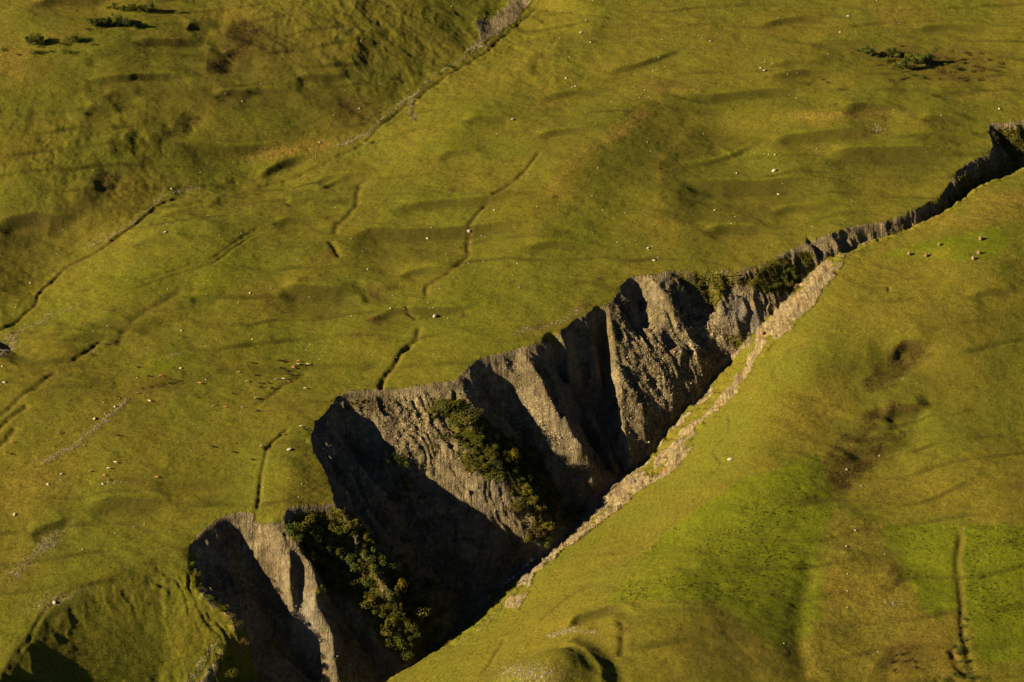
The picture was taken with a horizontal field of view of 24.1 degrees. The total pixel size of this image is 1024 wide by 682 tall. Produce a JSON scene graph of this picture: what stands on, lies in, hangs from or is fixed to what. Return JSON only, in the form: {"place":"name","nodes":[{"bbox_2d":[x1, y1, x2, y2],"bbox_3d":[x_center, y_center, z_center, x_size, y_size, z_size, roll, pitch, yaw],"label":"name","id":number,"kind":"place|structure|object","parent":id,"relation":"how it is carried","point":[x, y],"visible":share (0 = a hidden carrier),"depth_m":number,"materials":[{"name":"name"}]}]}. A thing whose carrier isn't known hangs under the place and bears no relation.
{"place":"outdoors","nodes":[
{"label":"outdoors","id":0,"kind":"place"},
{"bbox_2d":[446,552,539,642],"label":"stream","id":1,"kind":"structure","parent":0,"point":[531,560],"depth_m":1419.56,"materials":[{"name":"liquid"}]},
{"bbox_2d":[0,0,1023,681],"bbox_3d":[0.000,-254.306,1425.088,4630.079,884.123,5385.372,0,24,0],"label":"terrain","id":2,"kind":"structure","parent":0,"point":[568,240],"depth_m":1513.14,"materials":[{"name":"green plant"}]},
{"bbox_2d":[32,33,44,40],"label":"deciduous tree","id":3,"kind":"object","parent":2,"relation":"on","point":[40,37],"visible":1,"depth_m":1723.72,"materials":[{"name":"green plant"}]},
{"bbox_2d":[112,15,122,25],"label":"deciduous tree","id":4,"kind":"object","parent":2,"relation":"on","point":[117,20],"visible":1,"depth_m":1749.87,"materials":[{"name":"green plant"}]},
{"bbox_2d":[120,17,132,24],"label":"deciduous tree","id":5,"kind":"object","parent":2,"relation":"on","point":[126,19],"visible":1,"depth_m":1748.32,"materials":[{"name":"green plant"}]},
{"bbox_2d":[126,3,136,8],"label":"deciduous tree","id":6,"kind":"object","parent":2,"relation":"on","point":[131,5],"visible":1,"depth_m":1766.18,"materials":[{"name":"green plant"}]},
{"bbox_2d":[202,591,213,600],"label":"shrub","id":7,"kind":"object","parent":2,"relation":"on","point":[208,596],"visible":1,"depth_m":1333.20,"materials":[{"name":"green plant"}]},
{"bbox_2d":[211,653,221,664],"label":"deciduous tree","id":8,"kind":"object","parent":2,"relation":"on","point":[216,658],"visible":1,"depth_m":1317.28,"materials":[{"name":"green plant"}]},
{"bbox_2d":[215,642,226,650],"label":"deciduous tree","id":9,"kind":"object","parent":2,"relation":"on","point":[224,646],"visible":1,"depth_m":1319.85,"materials":[{"name":"green plant"}]},
{"bbox_2d":[216,603,228,609],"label":"shrub","id":10,"kind":"object","parent":2,"relation":"on","point":[221,606],"visible":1,"depth_m":1331.62,"materials":[{"name":"green plant"}]},
{"bbox_2d":[224,667,237,677],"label":"shrub","id":11,"kind":"object","parent":2,"relation":"on","point":[232,672],"visible":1,"depth_m":1320.31,"materials":[{"name":"green plant"}]},
{"bbox_2d":[283,522,299,537],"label":"deciduous tree","id":12,"kind":"object","parent":2,"relation":"on","point":[294,526],"visible":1,"depth_m":1357.94,"materials":[{"name":"green plant"}]},
{"bbox_2d":[287,531,304,544],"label":"deciduous tree","id":13,"kind":"object","parent":2,"relation":"on","point":[298,535],"visible":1,"depth_m":1357.81,"materials":[{"name":"green plant"}]},
{"bbox_2d":[293,521,307,531],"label":"deciduous tree","id":14,"kind":"object","parent":2,"relation":"on","point":[301,528],"visible":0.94,"depth_m":1369.99,"materials":[{"name":"green plant"}]},
{"bbox_2d":[297,515,318,534],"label":"deciduous tree","id":15,"kind":"object","parent":2,"relation":"on","point":[311,524],"visible":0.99,"depth_m":1370.31,"materials":[{"name":"green plant"}]},
{"bbox_2d":[303,532,318,552],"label":"deciduous tree","id":16,"kind":"object","parent":2,"relation":"on","point":[309,543],"visible":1,"depth_m":1368.94,"materials":[{"name":"green plant"}]},
{"bbox_2d":[306,550,316,561],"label":"deciduous tree","id":17,"kind":"object","parent":2,"relation":"on","point":[311,556],"visible":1,"depth_m":1364.23,"materials":[{"name":"green plant"}]},
{"bbox_2d":[304,534,322,544],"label":"deciduous tree","id":18,"kind":"object","parent":2,"relation":"on","point":[319,540],"visible":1,"depth_m":1370.74,"materials":[{"name":"green plant"}]},
{"bbox_2d":[310,522,324,536],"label":"deciduous tree","id":19,"kind":"object","parent":2,"relation":"on","point":[321,529],"visible":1,"depth_m":1370.92,"materials":[{"name":"green plant"}]},
{"bbox_2d":[314,541,333,552],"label":"deciduous tree","id":20,"kind":"object","parent":2,"relation":"on","point":[320,546],"visible":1,"depth_m":1371.23,"materials":[{"name":"green plant"}]},
{"bbox_2d":[327,519,337,533],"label":"deciduous tree","id":21,"kind":"object","parent":2,"relation":"on","point":[332,528],"visible":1,"depth_m":1373.32,"materials":[{"name":"green plant"}]},
{"bbox_2d":[323,530,343,545],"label":"deciduous tree","id":22,"kind":"object","parent":2,"relation":"on","point":[329,540],"visible":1,"depth_m":1372.29,"materials":[{"name":"green plant"}]},
{"bbox_2d":[326,541,345,554],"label":"thicket shrub","id":23,"kind":"object","parent":2,"relation":"on","point":[335,543],"visible":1,"depth_m":1370.81,"materials":[{"name":"green plant"}]},
{"bbox_2d":[328,547,346,558],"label":"deciduous tree","id":24,"kind":"object","parent":2,"relation":"on","point":[335,554],"visible":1,"depth_m":1371.19,"materials":[{"name":"green plant"}]},
{"bbox_2d":[335,524,348,537],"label":"deciduous tree","id":25,"kind":"object","parent":2,"relation":"on","point":[340,531],"visible":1,"depth_m":1371.85,"materials":[{"name":"green plant"}]},
{"bbox_2d":[332,572,365,584],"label":"shrub","id":26,"kind":"object","parent":2,"relation":"on","point":[347,579],"visible":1,"depth_m":1370.12,"materials":[{"name":"green plant"}]},
{"bbox_2d":[340,549,357,560],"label":"deciduous tree","id":27,"kind":"object","parent":2,"relation":"on","point":[347,557],"visible":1,"depth_m":1370.92,"materials":[{"name":"green plant"}]},
{"bbox_2d":[342,520,356,531],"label":"deciduous tree","id":28,"kind":"object","parent":2,"relation":"on","point":[350,525],"visible":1,"depth_m":1374.04,"materials":[{"name":"green plant"}]},
{"bbox_2d":[343,530,357,537],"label":"shrub","id":29,"kind":"object","parent":2,"relation":"on","point":[348,532],"visible":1,"depth_m":1374.39,"materials":[{"name":"green plant"}]},
{"bbox_2d":[346,555,363,571],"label":"deciduous tree","id":30,"kind":"object","parent":2,"relation":"on","point":[352,564],"visible":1,"depth_m":1368.92,"materials":[{"name":"green plant"}]},
{"bbox_2d":[349,578,365,588],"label":"deciduous tree","id":31,"kind":"object","parent":2,"relation":"on","point":[358,582],"visible":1,"depth_m":1367.69,"materials":[{"name":"green plant"}]},
{"bbox_2d":[355,518,359,531],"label":"slender tree","id":32,"kind":"object","parent":2,"relation":"on","point":[357,525],"visible":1,"depth_m":1375.54,"materials":[{"name":"green plant"}]},
{"bbox_2d":[344,585,376,596],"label":"thicket shrub","id":33,"kind":"object","parent":2,"relation":"on","point":[359,590],"visible":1,"depth_m":1368.85,"materials":[{"name":"green plant"}]},
{"bbox_2d":[352,577,372,586],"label":"shrub","id":34,"kind":"object","parent":2,"relation":"on","point":[367,584],"visible":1,"depth_m":1366.39,"materials":[{"name":"green plant"}]},
{"bbox_2d":[361,530,373,547],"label":"deciduous tree","id":35,"kind":"object","parent":2,"relation":"on","point":[367,536],"visible":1,"depth_m":1375.23,"materials":[{"name":"green plant"}]},
{"bbox_2d":[361,546,374,561],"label":"deciduous tree","id":36,"kind":"object","parent":2,"relation":"on","point":[365,554],"visible":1,"depth_m":1368.34,"materials":[{"name":"green plant"}]},
{"bbox_2d":[361,592,381,608],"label":"deciduous tree","id":37,"kind":"object","parent":2,"relation":"on","point":[373,598],"visible":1,"depth_m":1362.28,"materials":[{"name":"green plant"}]},
{"bbox_2d":[365,549,383,562],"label":"shrub","id":38,"kind":"object","parent":2,"relation":"on","point":[378,558],"visible":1,"depth_m":1370.21,"materials":[{"name":"green plant"}]},
{"bbox_2d":[368,622,384,630],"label":"shrub","id":39,"kind":"object","parent":2,"relation":"on","point":[378,625],"visible":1,"depth_m":1364.98,"materials":[{"name":"green plant"}]},
{"bbox_2d":[369,560,385,580],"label":"deciduous tree","id":40,"kind":"object","parent":2,"relation":"on","point":[375,569],"visible":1,"depth_m":1365.88,"materials":[{"name":"green plant"}]},
{"bbox_2d":[372,608,385,618],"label":"deciduous tree","id":41,"kind":"object","parent":2,"relation":"on","point":[381,613],"visible":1,"depth_m":1364.11,"materials":[{"name":"green plant"}]},
{"bbox_2d":[374,624,391,639],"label":"deciduous tree","id":42,"kind":"object","parent":2,"relation":"on","point":[383,632],"visible":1,"depth_m":1362.51,"materials":[{"name":"green plant"}]},
{"bbox_2d":[384,619,390,636],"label":"slender tree","id":43,"kind":"object","parent":2,"relation":"on","point":[387,625],"visible":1,"depth_m":1363.18,"materials":[{"name":"green plant"}]},
{"bbox_2d":[379,560,397,570],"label":"shrub","id":44,"kind":"object","parent":2,"relation":"on","point":[391,564],"visible":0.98,"depth_m":1374.32,"materials":[{"name":"green plant"}]},
{"bbox_2d":[381,599,396,609],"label":"shrub","id":45,"kind":"object","parent":2,"relation":"on","point":[388,605],"visible":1,"depth_m":1362.61,"materials":[{"name":"green plant"}]},
{"bbox_2d":[381,640,397,649],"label":"shrub","id":46,"kind":"object","parent":2,"relation":"on","point":[393,646],"visible":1,"depth_m":1362.73,"materials":[{"name":"green plant"}]},
{"bbox_2d":[381,633,399,646],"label":"shrub","id":47,"kind":"object","parent":2,"relation":"on","point":[389,638],"visible":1,"depth_m":1362.88,"materials":[{"name":"green plant"}]},
{"bbox_2d":[388,615,397,626],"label":"deciduous tree","id":48,"kind":"object","parent":2,"relation":"on","point":[392,620],"visible":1,"depth_m":1362.56,"materials":[{"name":"green plant"}]},
{"bbox_2d":[386,589,400,601],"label":"deciduous tree","id":49,"kind":"object","parent":2,"relation":"on","point":[391,596],"visible":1,"depth_m":1363.21,"materials":[{"name":"green plant"}]},
{"bbox_2d":[385,452,402,464],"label":"shrub","id":50,"kind":"object","parent":2,"relation":"on","point":[389,458],"visible":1,"depth_m":1441.60,"materials":[{"name":"green plant"}]},
{"bbox_2d":[392,578,408,593],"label":"deciduous tree","id":51,"kind":"object","parent":2,"relation":"on","point":[400,585],"visible":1,"depth_m":1369.38,"materials":[{"name":"green plant"}]},
{"bbox_2d":[395,613,405,619],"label":"deciduous tree","id":52,"kind":"object","parent":2,"relation":"on","point":[399,617],"visible":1,"depth_m":1364.25,"materials":[{"name":"green plant"}]},
{"bbox_2d":[394,636,407,651],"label":"deciduous tree","id":53,"kind":"object","parent":2,"relation":"on","point":[400,643],"visible":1,"depth_m":1362.22,"materials":[{"name":"green plant"}]},
{"bbox_2d":[394,456,408,466],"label":"shrub","id":54,"kind":"object","parent":2,"relation":"on","point":[397,461],"visible":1,"depth_m":1441.02,"materials":[{"name":"green plant"}]},
{"bbox_2d":[399,650,412,659],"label":"shrub","id":55,"kind":"object","parent":2,"relation":"on","point":[407,655],"visible":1,"depth_m":1363.17,"materials":[{"name":"green plant"}]},
{"bbox_2d":[400,536,412,543],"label":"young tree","id":56,"kind":"object","parent":2,"relation":"on","point":[408,540],"visible":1,"depth_m":1411.80,"materials":[{"name":"green plant"}]},
{"bbox_2d":[394,625,419,638],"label":"thicket shrub","id":57,"kind":"object","parent":2,"relation":"on","point":[407,632],"visible":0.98,"depth_m":1363.82,"materials":[{"name":"green plant"}]},
{"bbox_2d":[405,580,414,588],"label":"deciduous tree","id":58,"kind":"object","parent":2,"relation":"on","point":[411,583],"visible":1,"depth_m":1380.52,"materials":[{"name":"green plant"}]},
{"bbox_2d":[404,618,417,632],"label":"deciduous tree","id":59,"kind":"object","parent":2,"relation":"on","point":[414,621],"visible":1,"depth_m":1367.03,"materials":[{"name":"green plant"}]},
{"bbox_2d":[404,614,423,631],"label":"shrub","id":60,"kind":"object","parent":2,"relation":"on","point":[410,627],"visible":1,"depth_m":1365.90,"materials":[{"name":"green plant"}]},
{"bbox_2d":[413,628,422,644],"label":"shrub","id":61,"kind":"object","parent":2,"relation":"on","point":[418,638],"visible":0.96,"depth_m":1369.56,"materials":[{"name":"green plant"}]},
{"bbox_2d":[402,604,436,624],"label":"deciduous tree","id":62,"kind":"object","parent":2,"relation":"on","point":[423,611],"visible":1,"depth_m":1371.40,"materials":[{"name":"green plant"}]},
{"bbox_2d":[418,597,428,606],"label":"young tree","id":63,"kind":"object","parent":2,"relation":"on","point":[421,602],"visible":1,"depth_m":1379.94,"materials":[{"name":"green plant"}]},
{"bbox_2d":[426,404,440,414],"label":"thicket shrub","id":64,"kind":"object","parent":2,"relation":"on","point":[432,410],"visible":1,"depth_m":1455.81,"materials":[{"name":"green plant"}]},
{"bbox_2d":[434,397,462,412],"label":"shrub","id":65,"kind":"object","parent":2,"relation":"on","point":[443,405],"visible":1,"depth_m":1456.42,"materials":[{"name":"green plant"}]},
{"bbox_2d":[0,45,901,681],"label":"rubble stones","id":66,"kind":"object","parent":2,"relation":"on","point":[180,353],"visible":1,"depth_m":1408.48,"materials":[{"name":"stone"}]},
{"bbox_2d":[450,415,463,426],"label":"thicket shrub","id":67,"kind":"object","parent":2,"relation":"on","point":[456,422],"visible":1,"depth_m":1451.20,"materials":[{"name":"green plant"}]},
{"bbox_2d":[449,407,483,424],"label":"shrub","id":68,"kind":"object","parent":2,"relation":"on","point":[464,418],"visible":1,"depth_m":1451.31,"materials":[{"name":"green plant"}]},
{"bbox_2d":[461,431,474,438],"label":"shrub","id":69,"kind":"object","parent":2,"relation":"on","point":[468,435],"visible":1,"depth_m":1448.52,"materials":[{"name":"green plant"}]},
{"bbox_2d":[460,458,478,466],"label":"shrub","id":70,"kind":"object","parent":2,"relation":"on","point":[470,462],"visible":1,"depth_m":1441.12,"materials":[{"name":"green plant"}]},
{"bbox_2d":[483,458,491,467],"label":"young tree","id":71,"kind":"object","parent":2,"relation":"on","point":[485,464],"visible":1,"depth_m":1439.39,"materials":[{"name":"green plant"}]},
{"bbox_2d":[479,452,501,469],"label":"thicket shrub","id":72,"kind":"object","parent":2,"relation":"on","point":[492,463],"visible":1,"depth_m":1440.46,"materials":[{"name":"green plant"}]},
{"bbox_2d":[484,449,498,458],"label":"shrub","id":73,"kind":"object","parent":2,"relation":"on","point":[487,454],"visible":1,"depth_m":1443.41,"materials":[{"name":"green plant"}]},
{"bbox_2d":[483,471,505,481],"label":"shrub","id":74,"kind":"object","parent":2,"relation":"on","point":[497,477],"visible":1,"depth_m":1439.66,"materials":[{"name":"green plant"}]},
{"bbox_2d":[498,441,512,454],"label":"thicket shrub","id":75,"kind":"object","parent":2,"relation":"on","point":[506,446],"visible":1,"depth_m":1457.15,"materials":[{"name":"green plant"}]},
{"bbox_2d":[499,452,511,461],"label":"deciduous tree","id":76,"kind":"object","parent":2,"relation":"on","point":[504,455],"visible":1,"depth_m":1449.57,"materials":[{"name":"green plant"}]},
{"bbox_2d":[1,19,1016,662],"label":"heath","id":77,"kind":"object","parent":2,"relation":"on","point":[583,305],"visible":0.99,"depth_m":1491.13,"materials":[{"name":"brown plant"}]},
{"bbox_2d":[505,448,520,464],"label":"deciduous tree","id":78,"kind":"object","parent":2,"relation":"on","point":[514,455],"visible":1,"depth_m":1448.87,"materials":[{"name":"green plant"}]},
{"bbox_2d":[503,505,525,511],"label":"thicket shrub","id":79,"kind":"object","parent":2,"relation":"on","point":[513,508],"visible":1,"depth_m":1434.87,"materials":[{"name":"green plant"}]},
{"bbox_2d":[511,463,519,473],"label":"shrub","id":80,"kind":"object","parent":2,"relation":"on","point":[514,470],"visible":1,"depth_m":1448.34,"materials":[{"name":"green plant"}]},
{"bbox_2d":[510,542,522,550],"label":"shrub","id":81,"kind":"object","parent":2,"relation":"on","point":[516,548],"visible":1,"depth_m":1430.27,"materials":[{"name":"green plant"}]},
{"bbox_2d":[509,498,524,512],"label":"shrub","id":82,"kind":"object","parent":2,"relation":"on","point":[515,503],"visible":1,"depth_m":1436.69,"materials":[{"name":"green plant"}]},
{"bbox_2d":[521,482,534,496],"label":"deciduous tree","id":83,"kind":"object","parent":2,"relation":"on","point":[526,487],"visible":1,"depth_m":1439.61,"materials":[{"name":"green plant"}]},
{"bbox_2d":[523,532,534,543],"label":"deciduous tree","id":84,"kind":"object","parent":2,"relation":"on","point":[529,537],"visible":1,"depth_m":1432.56,"materials":[{"name":"green plant"}]},
{"bbox_2d":[529,495,538,504],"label":"deciduous tree","id":85,"kind":"object","parent":2,"relation":"on","point":[535,498],"visible":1,"depth_m":1438.62,"materials":[{"name":"green plant"}]},
{"bbox_2d":[533,529,546,539],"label":"thicket shrub","id":86,"kind":"object","parent":2,"relation":"on","point":[536,533],"visible":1,"depth_m":1436.68,"materials":[{"name":"green plant"}]},
{"bbox_2d":[537,505,546,512],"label":"deciduous tree","id":87,"kind":"object","parent":2,"relation":"on","point":[540,508],"visible":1,"depth_m":1439.67,"materials":[{"name":"green plant"}]},
{"bbox_2d":[539,536,552,547],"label":"shrub","id":88,"kind":"object","parent":2,"relation":"on","point":[549,537],"visible":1,"depth_m":1436.63,"materials":[{"name":"green plant"}]},
{"bbox_2d":[543,521,553,532],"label":"deciduous tree","id":89,"kind":"object","parent":2,"relation":"on","point":[547,526],"visible":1,"depth_m":1438.07,"materials":[{"name":"green plant"}]},
{"bbox_2d":[196,126,1022,681],"bbox_3d":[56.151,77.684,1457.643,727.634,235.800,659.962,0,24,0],"label":"scree","id":90,"kind":"structure","parent":2,"relation":"on","point":[664,358],"depth_m":1488.04,"materials":[{"name":"grey stone"}]},
{"bbox_2d":[288,123,1023,663],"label":"undergrowth","id":91,"kind":"object","parent":2,"relation":"on","point":[534,461],"visible":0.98,"depth_m":1456.48,"materials":[{"name":"green plant"}]},
{"bbox_2d":[621,460,1023,657],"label":"meadow weeds","id":92,"kind":"object","parent":2,"relation":"on","point":[805,564],"visible":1,"depth_m":1349.91,"materials":[{"name":"green plant"}]},
{"bbox_2d":[860,45,875,56],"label":"deciduous tree","id":93,"kind":"object","parent":2,"relation":"on","point":[868,50],"visible":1,"depth_m":1762.59,"materials":[{"name":"green plant"}]},
{"bbox_2d":[885,47,895,55],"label":"deciduous tree","id":94,"kind":"object","parent":2,"relation":"on","point":[890,51],"visible":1,"depth_m":1761.95,"materials":[{"name":"green plant"}]},
{"bbox_2d":[888,63,900,69],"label":"shrub","id":95,"kind":"object","parent":2,"relation":"on","point":[897,65],"visible":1,"depth_m":1744.43,"materials":[{"name":"green plant"}]},
{"bbox_2d":[895,52,909,68],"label":"deciduous tree","id":96,"kind":"object","parent":2,"relation":"on","point":[903,63],"visible":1,"depth_m":1742.99,"materials":[{"name":"green plant"}]},
{"bbox_2d":[905,51,917,63],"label":"deciduous tree","id":97,"kind":"object","parent":2,"relation":"on","point":[908,54],"visible":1,"depth_m":1755.77,"materials":[{"name":"green plant"}]},
{"bbox_2d":[909,53,920,64],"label":"deciduous tree","id":98,"kind":"object","parent":2,"relation":"on","point":[913,57],"visible":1,"depth_m":1754.80,"materials":[{"name":"green plant"}]},
{"bbox_2d":[915,54,926,66],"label":"deciduous tree","id":99,"kind":"object","parent":2,"relation":"on","point":[922,59],"visible":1,"depth_m":1750.71,"materials":[{"name":"green plant"}]},
{"bbox_2d":[924,48,936,61],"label":"deciduous tree","id":100,"kind":"object","parent":2,"relation":"on","point":[929,57],"visible":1,"depth_m":1753.49,"materials":[{"name":"green plant"}]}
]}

